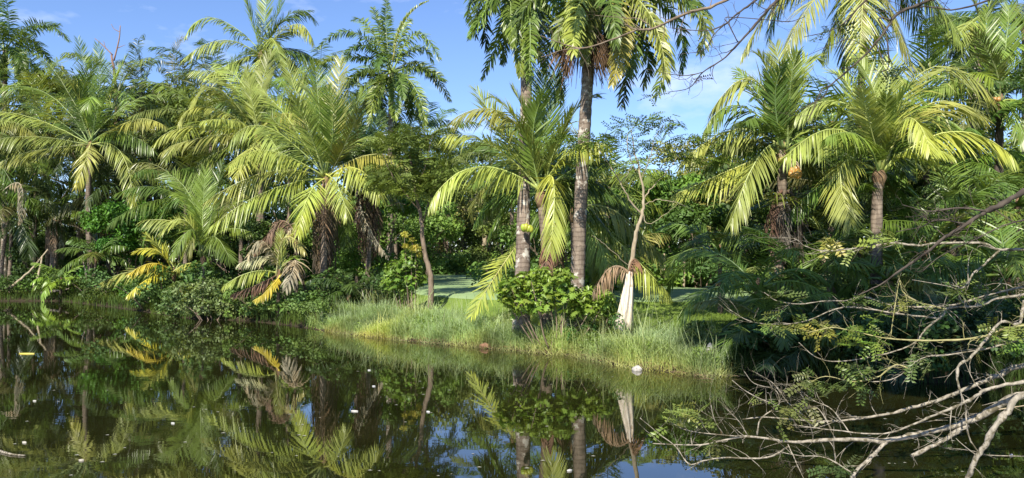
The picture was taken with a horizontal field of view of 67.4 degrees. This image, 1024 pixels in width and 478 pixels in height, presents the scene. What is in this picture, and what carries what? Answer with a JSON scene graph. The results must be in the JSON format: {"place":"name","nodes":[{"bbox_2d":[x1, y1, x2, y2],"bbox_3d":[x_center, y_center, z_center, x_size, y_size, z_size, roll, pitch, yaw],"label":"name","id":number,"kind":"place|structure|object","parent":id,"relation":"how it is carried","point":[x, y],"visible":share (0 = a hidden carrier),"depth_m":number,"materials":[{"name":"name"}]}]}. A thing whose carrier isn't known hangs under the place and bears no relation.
{"place":"outdoors","nodes":[
{"label":"outdoors","id":0,"kind":"place"},
{"bbox_2d":[0,301,1023,477],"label":"water","id":1,"kind":"structure","parent":0,"point":[135,383],"depth_m":12.53,"materials":[{"name":"green liquid"}]},
{"bbox_2d":[0,0,1023,259],"label":"sky","id":2,"kind":"structure","parent":0,"point":[162,22],"materials":[{"name":"blue"}]},
{"bbox_2d":[1,260,1023,389],"bbox_3d":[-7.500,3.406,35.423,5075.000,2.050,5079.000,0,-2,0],"label":"ground","id":3,"kind":"structure","parent":0,"point":[768,374],"depth_m":23.37,"materials":[{"name":"brown soil"}]},
{"bbox_2d":[0,82,55,216],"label":"coconut palm","id":4,"kind":"object","parent":3,"relation":"on","point":[27,164],"visible":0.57,"depth_m":48.20,"materials":[{"name":"green plant"}]},
{"bbox_2d":[0,0,71,275],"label":"royal palm","id":5,"kind":"object","parent":3,"relation":"on","point":[7,49],"visible":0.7,"depth_m":55.88,"materials":[{"name":"green plant"}]},
{"bbox_2d":[0,180,76,291],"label":"coconut palm","id":6,"kind":"object","parent":3,"relation":"on","point":[7,211],"visible":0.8,"depth_m":47.72,"materials":[{"name":"green plant"}]},
{"bbox_2d":[0,229,79,275],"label":"tree","id":7,"kind":"object","parent":3,"relation":"on","point":[40,245],"visible":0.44,"depth_m":51.96,"materials":[{"name":"green plant"}]},
{"bbox_2d":[0,134,81,288],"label":"coconut palm","id":8,"kind":"object","parent":3,"relation":"on","point":[10,262],"visible":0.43,"depth_m":49.89,"materials":[{"name":"green plant"}]},
{"bbox_2d":[0,26,106,273],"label":"coconut palm","id":9,"kind":"object","parent":3,"relation":"on","point":[7,100],"visible":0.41,"depth_m":53.30,"materials":[{"name":"green plant"}]},
{"bbox_2d":[0,152,111,268],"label":"coconut palm","id":10,"kind":"object","parent":3,"relation":"on","point":[55,244],"visible":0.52,"depth_m":49.55,"materials":[{"name":"green plant"}]},
{"bbox_2d":[0,70,119,273],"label":"coconut palm","id":11,"kind":"object","parent":3,"relation":"on","point":[47,255],"visible":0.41,"depth_m":50.98,"materials":[{"name":"green plant"}]},
{"bbox_2d":[0,136,136,274],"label":"coconut palm","id":12,"kind":"object","parent":3,"relation":"on","point":[78,233],"visible":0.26,"depth_m":52.27,"materials":[{"name":"green plant"}]},
{"bbox_2d":[9,64,165,267],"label":"broadleaf tree","id":13,"kind":"object","parent":3,"relation":"on","point":[44,83],"visible":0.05,"depth_m":58.36,"materials":[{"name":"green plant"}]},
{"bbox_2d":[0,35,176,276],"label":"coconut palm","id":14,"kind":"object","parent":3,"relation":"on","point":[93,110],"visible":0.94,"depth_m":46.07,"materials":[{"name":"green plant"}]},
{"bbox_2d":[55,235,134,276],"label":"young palm","id":15,"kind":"object","parent":3,"relation":"on","point":[78,261],"visible":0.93,"depth_m":45.09,"materials":[{"name":"green plant"}]},
{"bbox_2d":[75,234,147,284],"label":"tree","id":16,"kind":"object","parent":3,"relation":"on","point":[123,242],"visible":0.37,"depth_m":46.98,"materials":[{"name":"green plant"}]},
{"bbox_2d":[45,166,182,280],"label":"coconut palm","id":17,"kind":"object","parent":3,"relation":"on","point":[96,193],"visible":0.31,"depth_m":48.33,"materials":[{"name":"green plant"}]},
{"bbox_2d":[55,52,185,274],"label":"coconut palm","id":18,"kind":"object","parent":3,"relation":"on","point":[117,92],"visible":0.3,"depth_m":56.33,"materials":[{"name":"green plant"}]},
{"bbox_2d":[67,195,183,276],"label":"tree","id":19,"kind":"object","parent":3,"relation":"on","point":[101,220],"visible":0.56,"depth_m":46.20,"materials":[{"name":"green plant"}]},
{"bbox_2d":[81,268,176,308],"bbox_3d":[-17.419,2.357,36.619,4.401,2.020,4.255,0,-2,6],"label":"shrub","id":20,"kind":"object","parent":3,"relation":"on","point":[147,294],"visible":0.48,"depth_m":35.70,"materials":[{"name":"green plant"}]},
{"bbox_2d":[72,99,205,264],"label":"coconut palm","id":21,"kind":"object","parent":3,"relation":"on","point":[148,161],"visible":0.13,"depth_m":51.10,"materials":[{"name":"green plant"}]},
{"bbox_2d":[114,34,168,266],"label":"royal palm","id":22,"kind":"object","parent":3,"relation":"on","point":[121,86],"visible":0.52,"depth_m":56.33,"materials":[{"name":"green plant"}]},
{"bbox_2d":[93,229,196,300],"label":"young palm","id":23,"kind":"object","parent":3,"relation":"on","point":[136,271],"visible":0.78,"depth_m":36.24,"materials":[{"name":"yellow plant"}]},
{"bbox_2d":[67,112,233,266],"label":"broadleaf tree","id":24,"kind":"object","parent":3,"relation":"on","point":[112,166],"visible":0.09,"depth_m":52.94,"materials":[{"name":"green plant"}]},
{"bbox_2d":[0,287,324,328],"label":"bank grass","id":25,"kind":"structure","parent":3,"relation":"on","point":[110,299],"depth_m":38.58,"materials":[{"name":"green plant"}]},
{"bbox_2d":[135,218,198,267],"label":"tree","id":26,"kind":"object","parent":3,"relation":"on","point":[170,237],"visible":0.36,"depth_m":44.55,"materials":[{"name":"green plant"}]},
{"bbox_2d":[123,34,218,281],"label":"royal palm","id":27,"kind":"object","parent":3,"relation":"on","point":[178,84],"visible":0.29,"depth_m":53.75,"materials":[{"name":"green plant"}]},
{"bbox_2d":[104,144,256,264],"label":"coconut palm","id":28,"kind":"object","parent":3,"relation":"on","point":[150,204],"visible":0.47,"depth_m":43.05,"materials":[{"name":"green plant"}]},
{"bbox_2d":[135,158,256,308],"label":"young palm","id":29,"kind":"object","parent":3,"relation":"on","point":[200,228],"visible":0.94,"depth_m":33.02,"materials":[{"name":"green plant"}]},
{"bbox_2d":[125,53,283,267],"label":"coconut palm","id":30,"kind":"object","parent":3,"relation":"on","point":[193,116],"visible":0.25,"depth_m":47.11,"materials":[{"name":"green plant"}]},
{"bbox_2d":[163,276,259,319],"bbox_3d":[-12.091,2.509,31.591,4.149,1.970,1.784,0,-2,0],"label":"leafy shrub","id":31,"kind":"object","parent":3,"relation":"on","point":[206,303],"visible":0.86,"depth_m":31.38,"materials":[{"name":"green plant"}]},
{"bbox_2d":[115,81,311,275],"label":"broadleaf tree","id":32,"kind":"object","parent":3,"relation":"on","point":[174,100],"visible":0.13,"depth_m":53.11,"materials":[{"name":"green plant"}]},
{"bbox_2d":[148,38,288,275],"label":"coconut palm","id":33,"kind":"object","parent":3,"relation":"on","point":[206,66],"visible":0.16,"depth_m":54.14,"materials":[{"name":"green plant"}]},
{"bbox_2d":[151,49,315,290],"bbox_3d":[-13.510,-3.500,38.510,8.007,12.805,7.387,0,-2,0],"label":"coconut palm","id":34,"kind":"object","parent":3,"relation":"on","point":[249,110],"visible":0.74,"depth_m":37.57,"materials":[{"name":"green plant"}]},
{"bbox_2d":[191,217,285,288],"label":"tree","id":35,"kind":"object","parent":3,"relation":"on","point":[260,230],"visible":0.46,"depth_m":35.19,"materials":[{"name":"green plant"}]},
{"bbox_2d":[163,137,316,275],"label":"coconut palm","id":36,"kind":"object","parent":3,"relation":"on","point":[225,205],"visible":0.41,"depth_m":39.33,"materials":[{"name":"green plant"}]},
{"bbox_2d":[179,0,331,268],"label":"coconut palm","id":37,"kind":"object","parent":3,"relation":"on","point":[301,56],"visible":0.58,"depth_m":50.17,"materials":[{"name":"green plant"}]},
{"bbox_2d":[221,228,309,316],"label":"young palm","id":38,"kind":"object","parent":3,"relation":"on","point":[276,259],"visible":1,"depth_m":29.87,"materials":[{"name":"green plant"}]},
{"bbox_2d":[211,49,352,284],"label":"coconut palm","id":39,"kind":"object","parent":3,"relation":"on","point":[317,63],"visible":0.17,"depth_m":45.35,"materials":[{"name":"green plant"}]},
{"bbox_2d":[257,210,357,292],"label":"tree","id":40,"kind":"object","parent":3,"relation":"on","point":[306,241],"visible":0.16,"depth_m":39.81,"materials":[{"name":"green plant"}]},
{"bbox_2d":[267,296,355,321],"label":"shrub","id":41,"kind":"object","parent":3,"relation":"on","point":[314,306],"visible":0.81,"depth_m":27.85,"materials":[{"name":"green plant"}]},
{"bbox_2d":[241,42,384,269],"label":"coconut palm","id":42,"kind":"object","parent":3,"relation":"on","point":[315,54],"visible":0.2,"depth_m":51.48,"materials":[{"name":"green plant"}]},
{"bbox_2d":[203,53,431,293],"bbox_3d":[-7.917,-2.536,32.378,9.136,11.183,6.321,0,-2,0],"label":"coconut palm","id":43,"kind":"object","parent":3,"relation":"on","point":[329,209],"visible":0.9,"depth_m":31.45,"materials":[{"name":"green plant"}]},
{"bbox_2d":[306,269,391,314],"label":"young palm","id":44,"kind":"object","parent":3,"relation":"on","point":[349,289],"visible":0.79,"depth_m":29.23,"materials":[{"name":"green plant"}]},
{"bbox_2d":[306,271,395,307],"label":"shrub","id":45,"kind":"object","parent":3,"relation":"on","point":[317,295],"visible":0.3,"depth_m":29.61,"materials":[{"name":"green plant"}]},
{"bbox_2d":[341,97,408,300],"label":"coconut palm","id":46,"kind":"object","parent":3,"relation":"on","point":[368,228],"visible":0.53,"depth_m":33.36,"materials":[{"name":"green plant"}]},
{"bbox_2d":[331,193,433,288],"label":"tree","id":47,"kind":"object","parent":3,"relation":"on","point":[352,259],"visible":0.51,"depth_m":36.83,"materials":[{"name":"green plant"}]},
{"bbox_2d":[317,0,451,261],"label":"royal palm","id":48,"kind":"object","parent":3,"relation":"on","point":[400,83],"visible":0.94,"depth_m":41.93,"materials":[{"name":"green plant"}]},
{"bbox_2d":[379,246,427,311],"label":"leafy shrub","id":49,"kind":"object","parent":3,"relation":"on","point":[397,275],"visible":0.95,"depth_m":27.25,"materials":[{"name":"green plant"}]},
{"bbox_2d":[353,199,465,279],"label":"tree","id":50,"kind":"object","parent":3,"relation":"on","point":[435,226],"visible":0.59,"depth_m":42.27,"materials":[{"name":"green plant"}]},
{"bbox_2d":[426,197,515,259],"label":"tree","id":51,"kind":"object","parent":3,"relation":"on","point":[466,219],"visible":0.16,"depth_m":64.16,"materials":[{"name":"green plant"}]},
{"bbox_2d":[464,242,515,320],"bbox_3d":[-0.444,1.076,22.676,1.907,2.698,1.573,0,-2,0],"label":"fallen frond","id":52,"kind":"object","parent":3,"relation":"on","point":[476,308],"visible":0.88,"depth_m":22.61,"materials":[{"name":"plant"}]},
{"bbox_2d":[465,210,538,272],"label":"tree","id":53,"kind":"object","parent":3,"relation":"on","point":[483,232],"visible":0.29,"depth_m":60.13,"materials":[{"name":"green plant"}]},
{"bbox_2d":[0,191,1021,285],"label":"undergrowth","id":54,"kind":"object","parent":3,"relation":"on","point":[193,254],"visible":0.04,"depth_m":56.55,"materials":[{"name":"green plant"}]},
{"bbox_2d":[450,122,577,264],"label":"coconut palm","id":55,"kind":"object","parent":3,"relation":"on","point":[482,190],"visible":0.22,"depth_m":39.93,"materials":[{"name":"green plant"}]},
{"bbox_2d":[427,66,621,329],"bbox_3d":[0.458,-1.240,22.406,5.674,8.119,4.017,0,-2,0],"label":"coconut palm","id":56,"kind":"object","parent":3,"relation":"on","point":[538,166],"visible":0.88,"depth_m":21.99,"materials":[{"name":"green plant"}]},
{"bbox_2d":[302,283,747,375],"bbox_3d":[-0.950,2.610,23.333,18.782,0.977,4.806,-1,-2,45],"label":"tall grass","id":57,"kind":"structure","parent":3,"relation":"on","point":[495,333],"depth_m":21.12,"materials":[{"name":"green plant"}]},
{"bbox_2d":[463,0,586,341],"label":"royal palm","id":58,"kind":"object","parent":3,"relation":"on","point":[528,48],"visible":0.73,"depth_m":23.30,"materials":[{"name":"green plant"}]},
{"bbox_2d":[307,321,758,379],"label":"dry grass","id":59,"kind":"structure","parent":3,"relation":"on","point":[576,354],"depth_m":19.77,"materials":[{"name":"green plant"}]},
{"bbox_2d":[491,266,619,350],"bbox_3d":[1.209,1.853,20.550,3.546,2.254,1.630,0,-2,0],"label":"leafy shrub","id":60,"kind":"object","parent":3,"relation":"on","point":[515,288],"visible":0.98,"depth_m":20.40,"materials":[{"name":"green plant"}]},
{"bbox_2d":[465,255,659,285],"bbox_3d":[2.251,1.645,32.482,6.764,1.996,6.645,-1,-2,30],"label":"shrub","id":61,"kind":"object","parent":3,"relation":"on","point":[511,271],"visible":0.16,"depth_m":31.91,"materials":[{"name":"green plant"}]},
{"bbox_2d":[497,146,674,304],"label":"coconut palm","id":62,"kind":"object","parent":3,"relation":"on","point":[621,208],"visible":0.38,"depth_m":26.39,"materials":[{"name":"green plant"}]},
{"bbox_2d":[384,274,796,321],"bbox_3d":[-2.757,2.948,46.942,15.125,1.070,52.488,1,-2,-19],"label":"golf green","id":63,"kind":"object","parent":3,"relation":"on","point":[458,284],"visible":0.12,"depth_m":27.43,"materials":[{"name":"green plant"}]},
{"bbox_2d":[358,118,474,307],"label":"fine leaved tree","id":64,"kind":"object","parent":63,"relation":"on","point":[396,184],"visible":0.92,"depth_m":26.65,"materials":[{"name":"green plant"}]},
{"bbox_2d":[508,0,715,326],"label":"royal palm","id":65,"kind":"object","parent":3,"relation":"on","point":[578,25],"visible":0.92,"depth_m":21.16,"materials":[{"name":"green plant"}]},
{"bbox_2d":[561,220,670,291],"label":"young palm","id":66,"kind":"object","parent":3,"relation":"on","point":[650,239],"visible":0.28,"depth_m":29.41,"materials":[{"name":"green plant"}]},
{"bbox_2d":[563,126,669,247],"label":"coconut palm","id":67,"kind":"object","parent":3,"relation":"on","point":[613,184],"visible":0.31,"depth_m":35.38,"materials":[{"name":"green plant"}]},
{"bbox_2d":[535,111,741,336],"bbox_3d":[3.433,-0.287,19.896,5.615,6.215,1.932,0,-2,-16],"label":"fine leaved tree","id":68,"kind":"object","parent":3,"relation":"on","point":[694,139],"visible":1,"depth_m":20.01,"materials":[{"name":"green plant"}]},
{"bbox_2d":[592,259,644,331],"bbox_3d":[2.755,1.450,19.855,1.462,1.896,0.756,0,-2,0],"label":"fallen sheath","id":69,"kind":"object","parent":68,"relation":"attached to","point":[627,298],"visible":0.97,"depth_m":19.75,"materials":[{"name":"beige plant"}]},
{"bbox_2d":[564,137,737,217],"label":"broadleaf tree","id":70,"kind":"object","parent":3,"relation":"on","point":[661,150],"visible":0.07,"depth_m":44.51,"materials":[{"name":"green plant"}]},
{"bbox_2d":[618,170,743,268],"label":"tree","id":71,"kind":"object","parent":3,"relation":"on","point":[678,183],"visible":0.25,"depth_m":36.66,"materials":[{"name":"green plant"}]},
{"bbox_2d":[642,256,753,287],"bbox_3d":[8.922,1.639,34.118,6.764,1.996,6.645,1,-2,-40],"label":"shrub","id":72,"kind":"object","parent":3,"relation":"on","point":[699,271],"visible":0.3,"depth_m":32.75,"materials":[{"name":"green plant"}]},
{"bbox_2d":[646,187,771,285],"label":"tree","id":73,"kind":"object","parent":3,"relation":"on","point":[683,215],"visible":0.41,"depth_m":33.52,"materials":[{"name":"green plant"}]},
{"bbox_2d":[656,205,770,313],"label":"shade palm","id":74,"kind":"object","parent":3,"relation":"on","point":[705,238],"visible":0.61,"depth_m":24.43,"materials":[{"name":"green plant"}]},
{"bbox_2d":[666,38,850,318],"bbox_3d":[6.894,-1.632,21.425,5.267,8.116,3.899,0,-2,0],"label":"coconut palm","id":75,"kind":"object","parent":3,"relation":"on","point":[776,129],"visible":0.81,"depth_m":20.87,"materials":[{"name":"green plant"}]},
{"bbox_2d":[676,244,840,336],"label":"shade palm","id":76,"kind":"object","parent":3,"relation":"on","point":[726,277],"visible":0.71,"depth_m":18.34,"materials":[{"name":"green plant"}]},
{"bbox_2d":[692,283,837,363],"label":"shade palm","id":77,"kind":"object","parent":3,"relation":"on","point":[783,344],"visible":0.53,"depth_m":17.10,"materials":[{"name":"green plant"}]},
{"bbox_2d":[535,0,1023,304],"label":"overhanging tree","id":78,"kind":"object","parent":3,"relation":"on","point":[1009,199],"visible":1,"depth_m":7.93,"materials":[{"name":"green plant"}]},
{"bbox_2d":[700,159,866,292],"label":"tree","id":79,"kind":"object","parent":3,"relation":"on","point":[760,197],"visible":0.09,"depth_m":30.61,"materials":[{"name":"green plant"}]},
{"bbox_2d":[725,316,844,380],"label":"shade palm","id":80,"kind":"object","parent":3,"relation":"on","point":[769,360],"visible":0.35,"depth_m":16.22,"materials":[{"name":"green plant"}]},
{"bbox_2d":[728,226,877,324],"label":"shade palm","id":81,"kind":"object","parent":3,"relation":"on","point":[857,277],"visible":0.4,"depth_m":19.75,"materials":[{"name":"green plant"}]},
{"bbox_2d":[735,310,883,371],"bbox_3d":[6.322,2.248,17.017,2.928,1.347,3.188,0,-2,7],"label":"shrub","id":82,"kind":"object","parent":3,"relation":"on","point":[813,313],"visible":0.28,"depth_m":16.37,"materials":[{"name":"green plant"}]},
{"bbox_2d":[721,105,929,298],"bbox_3d":[10.213,-1.135,24.919,5.651,6.882,5.714,1,-2,-40],"label":"coconut palm","id":83,"kind":"object","parent":3,"relation":"on","point":[803,184],"visible":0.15,"depth_m":24.90,"materials":[{"name":"green plant"}]},
{"bbox_2d":[715,181,943,304],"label":"shade palm","id":84,"kind":"object","parent":3,"relation":"on","point":[860,189],"visible":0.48,"depth_m":20.90,"materials":[{"name":"green plant"}]},
{"bbox_2d":[640,204,1023,477],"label":"leaning tree","id":85,"kind":"object","parent":3,"relation":"on","point":[1009,401],"visible":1,"depth_m":8.79,"materials":[{"name":"green plant"}]},
{"bbox_2d":[727,30,946,301],"bbox_3d":[11.367,-2.114,26.861,5.873,8.931,6.895,1,-2,-41],"label":"coconut palm","id":86,"kind":"object","parent":3,"relation":"on","point":[829,123],"visible":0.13,"depth_m":25.98,"materials":[{"name":"green plant"}]},
{"bbox_2d":[759,291,922,382],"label":"shade palm","id":87,"kind":"object","parent":3,"relation":"on","point":[804,354],"visible":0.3,"depth_m":16.18,"materials":[{"name":"green plant"}]},
{"bbox_2d":[740,0,965,292],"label":"coconut palm","id":88,"kind":"object","parent":3,"relation":"on","point":[863,28],"visible":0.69,"depth_m":29.12,"materials":[{"name":"green plant"}]},
{"bbox_2d":[700,331,1023,390],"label":"bank grass","id":89,"kind":"structure","parent":3,"relation":"on","point":[1006,360],"depth_m":16.03,"materials":[{"name":"green plant"}]},
{"bbox_2d":[767,166,961,286],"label":"tree","id":90,"kind":"object","parent":3,"relation":"on","point":[916,188],"visible":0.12,"depth_m":27.97,"materials":[{"name":"green plant"}]},
{"bbox_2d":[799,301,962,371],"bbox_3d":[7.984,2.138,17.086,3.253,1.497,3.543,-1,-2,22],"label":"shrub","id":91,"kind":"object","parent":3,"relation":"on","point":[937,325],"visible":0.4,"depth_m":16.15,"materials":[{"name":"green plant"}]},
{"bbox_2d":[773,51,1019,317],"bbox_3d":[9.955,-1.325,20.375,6.628,7.728,4.142,0,-2,0],"label":"coconut palm","id":92,"kind":"object","parent":3,"relation":"on","point":[883,128],"visible":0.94,"depth_m":19.80,"materials":[{"name":"green plant"}]},
{"bbox_2d":[828,240,965,329],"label":"shade palm","id":93,"kind":"object","parent":3,"relation":"on","point":[893,252],"visible":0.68,"depth_m":18.43,"materials":[{"name":"green plant"}]},
{"bbox_2d":[850,294,984,377],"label":"shade palm","id":94,"kind":"object","parent":3,"relation":"on","point":[927,299],"visible":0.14,"depth_m":16.44,"materials":[{"name":"green plant"}]},
{"bbox_2d":[815,184,1022,310],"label":"shade palm","id":95,"kind":"object","parent":3,"relation":"on","point":[936,234],"visible":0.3,"depth_m":21.93,"materials":[{"name":"green plant"}]},
{"bbox_2d":[823,20,1023,297],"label":"coconut palm","id":96,"kind":"object","parent":3,"relation":"on","point":[934,48],"visible":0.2,"depth_m":26.99,"materials":[{"name":"green plant"}]},
{"bbox_2d":[854,242,1023,337],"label":"shade palm","id":97,"kind":"object","parent":3,"relation":"on","point":[1011,253],"visible":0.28,"depth_m":18.12,"materials":[{"name":"green plant"}]},
{"bbox_2d":[862,97,1023,301],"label":"coconut palm","id":98,"kind":"object","parent":3,"relation":"on","point":[1018,155],"visible":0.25,"depth_m":26.15,"materials":[{"name":"green plant"}]},
{"bbox_2d":[866,137,1023,312],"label":"shade palm","id":99,"kind":"object","parent":3,"relation":"on","point":[953,190],"visible":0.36,"depth_m":23.22,"materials":[{"name":"green plant"}]},
{"bbox_2d":[894,305,1023,375],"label":"shade palm","id":100,"kind":"object","parent":3,"relation":"on","point":[1012,317],"visible":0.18,"depth_m":16.12,"materials":[{"name":"green plant"}]},
{"bbox_2d":[895,293,1023,362],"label":"shrub","id":101,"kind":"object","parent":3,"relation":"on","point":[967,324],"visible":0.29,"depth_m":15.92,"materials":[{"name":"green plant"}]},
{"bbox_2d":[906,203,1023,321],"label":"shade palm","id":102,"kind":"object","parent":3,"relation":"on","point":[1009,273],"visible":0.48,"depth_m":19.08,"materials":[{"name":"green plant"}]},
{"bbox_2d":[910,0,1023,299],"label":"coconut palm","id":103,"kind":"object","parent":3,"relation":"on","point":[964,21],"visible":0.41,"depth_m":30.17,"materials":[{"name":"green plant"}]},
{"bbox_2d":[914,166,1023,308],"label":"shade palm","id":104,"kind":"object","parent":3,"relation":"on","point":[1017,203],"visible":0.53,"depth_m":23.06,"materials":[{"name":"green plant"}]},
{"bbox_2d":[917,0,1023,294],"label":"coconut palm","id":105,"kind":"object","parent":3,"relation":"on","point":[996,59],"visible":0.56,"depth_m":26.56,"materials":[{"name":"green plant"}]},
{"bbox_2d":[394,304,844,342],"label":"lawn grass","id":106,"kind":"structure","parent":0,"point":[714,319],"depth_m":23.21,"materials":[{"name":"green plant"}]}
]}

